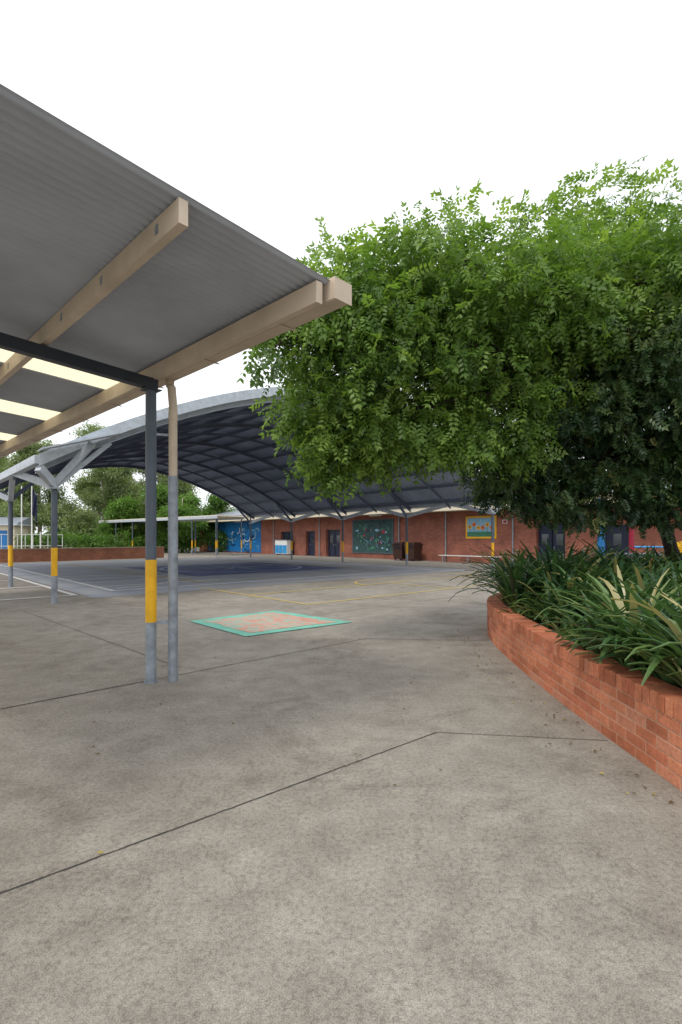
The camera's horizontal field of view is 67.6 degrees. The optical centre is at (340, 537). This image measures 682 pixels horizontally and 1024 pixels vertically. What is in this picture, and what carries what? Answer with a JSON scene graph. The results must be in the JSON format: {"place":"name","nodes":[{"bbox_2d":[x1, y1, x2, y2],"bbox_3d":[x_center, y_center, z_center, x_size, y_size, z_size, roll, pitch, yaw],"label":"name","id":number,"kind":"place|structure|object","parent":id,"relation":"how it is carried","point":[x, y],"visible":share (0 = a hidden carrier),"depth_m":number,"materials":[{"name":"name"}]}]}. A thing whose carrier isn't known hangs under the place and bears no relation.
{"place":"outdoors","nodes":[
{"label":"outdoors","id":0,"kind":"place"},
{"bbox_2d":[0,548,681,1023],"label":"concrete pavement","id":1,"kind":"structure","parent":0,"point":[506,872],"depth_m":2.84,"materials":[{"name":"grey concrete"}]},
{"bbox_2d":[0,457,8,516],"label":"gum tree","id":2,"kind":"object","parent":1,"relation":"on","point":[1,465],"visible":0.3,"depth_m":63.13,"materials":[{"name":"green plant"}]},
{"bbox_2d":[0,525,34,548],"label":"walls","id":3,"kind":"structure","parent":1,"relation":"on","point":[25,529],"depth_m":51.94,"materials":[{"name":"beige paint"}]},
{"bbox_2d":[0,530,6,548],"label":"windows and door","id":4,"kind":"structure","parent":3,"relation":"attached to","point":[4,540],"depth_m":51.14,"materials":[{"name":"white paint"}]},
{"bbox_2d":[0,517,39,526],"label":"roof","id":5,"kind":"structure","parent":3,"relation":"on","point":[26,521],"depth_m":53.03,"materials":[{"name":"metal"}]},
{"bbox_2d":[21,486,36,547],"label":"flagpole","id":6,"kind":"object","parent":1,"relation":"on","point":[34,506],"visible":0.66,"depth_m":44.96,"materials":[{"name":"white metal"}]},
{"bbox_2d":[0,532,62,548],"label":"metal fence","id":7,"kind":"object","parent":1,"relation":"on","point":[40,545],"visible":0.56,"depth_m":38.24,"materials":[{"name":"white metal"}]},
{"bbox_2d":[0,438,78,547],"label":"gum tree","id":8,"kind":"object","parent":1,"relation":"on","point":[43,509],"visible":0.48,"depth_m":56.90,"materials":[{"name":"green plant"}]},
{"bbox_2d":[0,547,163,562],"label":"brick wall","id":9,"kind":"structure","parent":1,"relation":"on","point":[44,554],"depth_m":36.10,"materials":[{"name":"red brick"}]},
{"bbox_2d":[58,421,144,544],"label":"gum tree","id":10,"kind":"object","parent":1,"relation":"on","point":[112,484],"visible":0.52,"depth_m":60.39,"materials":[{"name":"green plant"}]},
{"bbox_2d":[67,424,144,546],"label":"gum tree","id":11,"kind":"object","parent":1,"relation":"on","point":[83,485],"visible":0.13,"depth_m":70.30,"materials":[{"name":"green plant"}]},
{"bbox_2d":[92,492,144,545],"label":"tree","id":12,"kind":"object","parent":1,"relation":"on","point":[124,508],"visible":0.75,"depth_m":57.68,"materials":[{"name":"green plant"}]},
{"bbox_2d":[13,529,231,552],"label":"hedge","id":13,"kind":"object","parent":1,"relation":"on","point":[91,542],"visible":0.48,"depth_m":54.27,"materials":[{"name":"green plant"}]},
{"bbox_2d":[133,482,179,537],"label":"tree","id":14,"kind":"object","parent":1,"relation":"on","point":[162,495],"visible":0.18,"depth_m":58.73,"materials":[{"name":"green plant"}]},
{"bbox_2d":[130,468,191,527],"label":"gum tree","id":15,"kind":"object","parent":1,"relation":"on","point":[141,472],"visible":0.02,"depth_m":69.52,"materials":[{"name":"green plant"}]},
{"bbox_2d":[139,473,200,515],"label":"gum tree","id":16,"kind":"object","parent":1,"relation":"on","point":[183,489],"visible":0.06,"depth_m":65.05,"materials":[{"name":"green plant"}]},
{"bbox_2d":[98,515,244,555],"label":"covered walkway","id":17,"kind":"structure","parent":1,"relation":"on","point":[216,518],"depth_m":47.96,"materials":[{"name":"beige paint"}]},
{"bbox_2d":[0,84,351,683],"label":"covered walkway awning","id":18,"kind":"object","parent":1,"relation":"on","point":[123,280],"visible":1,"depth_m":4.05,"materials":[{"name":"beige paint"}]},
{"bbox_2d":[157,491,212,551],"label":"tree","id":19,"kind":"object","parent":1,"relation":"on","point":[188,505],"visible":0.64,"depth_m":54.98,"materials":[{"name":"green plant"}]},
{"bbox_2d":[199,493,241,539],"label":"tree","id":20,"kind":"object","parent":1,"relation":"on","point":[218,505],"visible":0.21,"depth_m":59.02,"materials":[{"name":"green plant"}]},
{"bbox_2d":[0,557,466,597],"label":"court surface","id":21,"kind":"object","parent":1,"relation":"on","point":[83,573],"visible":0.75,"depth_m":22.23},
{"bbox_2d":[0,558,432,599],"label":"white court lines","id":22,"kind":"object","parent":21,"relation":"on","point":[70,594],"visible":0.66,"depth_m":19.00,"materials":[{"name":"paint"}]},
{"bbox_2d":[125,562,336,575],"bbox_3d":[-5.766,1.575,27.121,8.398,0.014,8.398,0,0,-42],"label":"painted compass mural","id":23,"kind":"object","parent":21,"relation":"on","point":[219,569],"visible":0.91,"depth_m":26.36,"materials":[{"name":"blue paint"}]},
{"bbox_2d":[72,559,487,604],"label":"yellow court lines","id":24,"kind":"object","parent":21,"relation":"on","point":[299,580],"visible":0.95,"depth_m":17.79,"materials":[{"name":"paint"}]},
{"bbox_2d":[0,387,497,603],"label":"arched canopy","id":25,"kind":"object","parent":1,"relation":"on","point":[225,451],"visible":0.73,"depth_m":27.56,"materials":[{"name":"metal"}]},
{"bbox_2d":[191,611,349,635],"bbox_3d":[-1.368,1.586,9.716,2.252,0.004,2.246,0,0,-42],"label":"painted map mural","id":26,"kind":"object","parent":1,"relation":"on","point":[251,624],"visible":1,"depth_m":9.54,"materials":[{"name":"teal paint"}]},
{"bbox_2d":[274,539,290,554],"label":"storage cabinet","id":27,"kind":"object","parent":1,"relation":"on","point":[282,546],"visible":0.91,"depth_m":47.14,"materials":[{"name":"white paint"}]},
{"bbox_2d":[0,592,607,892],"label":"pavement joints","id":28,"kind":"object","parent":1,"relation":"on","point":[239,804],"visible":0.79,"depth_m":3.72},
{"bbox_2d":[92,629,673,852],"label":"fallen leaves","id":29,"kind":"object","parent":1,"relation":"on","point":[670,801],"visible":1,"depth_m":4.06,"materials":[{"name":"brown plant"}]},
{"bbox_2d":[392,542,408,560],"bbox_3d":[4.277,0.950,36.257,1.020,1.300,0.980,0,0,-42],"label":"rubbish bin","id":30,"kind":"object","parent":1,"relation":"on","point":[398,550],"visible":0.69,"depth_m":35.90,"materials":[{"name":"brown plastic"}]},
{"bbox_2d":[403,542,422,560],"bbox_3d":[5.014,0.950,35.441,1.020,1.300,0.980,0,0,-42],"label":"rubbish bin","id":31,"kind":"object","parent":1,"relation":"on","point":[414,550],"visible":0.86,"depth_m":35.12,"materials":[{"name":"brown plastic"}]},
{"bbox_2d":[199,507,681,563],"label":"walls","id":32,"kind":"structure","parent":1,"relation":"on","point":[427,530],"depth_m":35.08,"materials":[{"name":"red brick"}]},
{"bbox_2d":[204,521,260,552],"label":"blue wall mural","id":33,"kind":"object","parent":32,"relation":"attached to","point":[232,530],"depth_m":54.32,"materials":[{"name":"paint"}]},
{"bbox_2d":[352,519,393,553],"bbox_3d":[2.408,-0.120,39.755,0.125,2.660,4.479,0,0,-42],"label":"painted wall mural","id":34,"kind":"object","parent":32,"relation":"attached to","point":[375,536],"visible":0.99,"depth_m":39.66,"materials":[{"name":"teal paint"}]},
{"bbox_2d":[273,510,513,560],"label":"wall downpipes","id":35,"kind":"structure","parent":32,"relation":"attached to","point":[399,533],"depth_m":37.64,"materials":[{"name":"metal"}]},
{"bbox_2d":[205,485,670,522],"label":"roof","id":36,"kind":"structure","parent":32,"relation":"on","point":[342,514],"depth_m":39.57,"materials":[{"name":"beige paint"}]},
{"bbox_2d":[283,523,628,559],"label":"doors","id":37,"kind":"structure","parent":32,"relation":"attached to","point":[617,538],"depth_m":29.48,"materials":[{"name":"blue paint"}]},
{"bbox_2d":[466,515,496,538],"bbox_3d":[8.930,-0.680,32.579,0.061,1.440,2.240,0,0,-42],"label":"framed flower poster","id":38,"kind":"object","parent":32,"relation":"attached to","point":[478,527],"visible":0.91,"depth_m":32.58,"materials":[{"name":"paper"}]},
{"bbox_2d":[438,555,499,562],"bbox_3d":[8.084,1.363,32.219,0.460,0.475,4.400,0,0,-42],"label":"park bench","id":39,"kind":"object","parent":1,"relation":"on","point":[462,555],"visible":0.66,"depth_m":32.60,"materials":[{"name":"white paint"}]},
{"bbox_2d":[487,593,681,791],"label":"raised brick garden bed","id":40,"kind":"object","parent":1,"relation":"on","point":[619,705],"visible":0.57,"depth_m":4.15,"materials":[{"name":"brick"}]},
{"bbox_2d":[236,154,681,507],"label":"ash tree","id":41,"kind":"object","parent":40,"relation":"on","point":[462,320],"visible":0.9,"depth_m":6.69,"materials":[{"name":"green plant"}]},
{"bbox_2d":[498,600,613,646],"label":"groundcover plants","id":42,"kind":"object","parent":40,"relation":"on","point":[556,626],"visible":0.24,"depth_m":6.33,"materials":[{"name":"green plant"}]},
{"bbox_2d":[448,537,681,687],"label":"agapanthus plants","id":43,"kind":"object","parent":40,"relation":"on","point":[635,603],"visible":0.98,"depth_m":5.50,"materials":[{"name":"green plant"}]},
{"bbox_2d":[453,286,681,560],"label":"dark leaved tree","id":44,"kind":"object","parent":40,"relation":"on","point":[644,421],"visible":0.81,"depth_m":7.66,"materials":[{"name":"green plant"}]},
{"bbox_2d":[597,498,681,560],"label":"play equipment","id":45,"kind":"object","parent":1,"relation":"on","point":[600,543],"visible":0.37,"depth_m":16.68,"materials":[{"name":"blue paint"}]},
{"bbox_2d":[0,0,681,535],"label":"sky","id":46,"kind":"structure","parent":0,"point":[273,116],"materials":[{"name":"white"}]},
{"label":"ground","id":47,"kind":"structure","parent":0,"visible":0},
{"bbox_2d":[0,454,13,504],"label":"gum tree","id":48,"kind":"object","parent":47,"relation":"on","point":[5,457],"visible":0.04,"depth_m":70.23,"materials":[{"name":"green plant"}]},
{"bbox_2d":[34,500,233,546],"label":"distant trees","id":49,"kind":"object","parent":47,"relation":"on","point":[64,527],"visible":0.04,"depth_m":89.65,"materials":[{"name":"green plant"}]}
]}

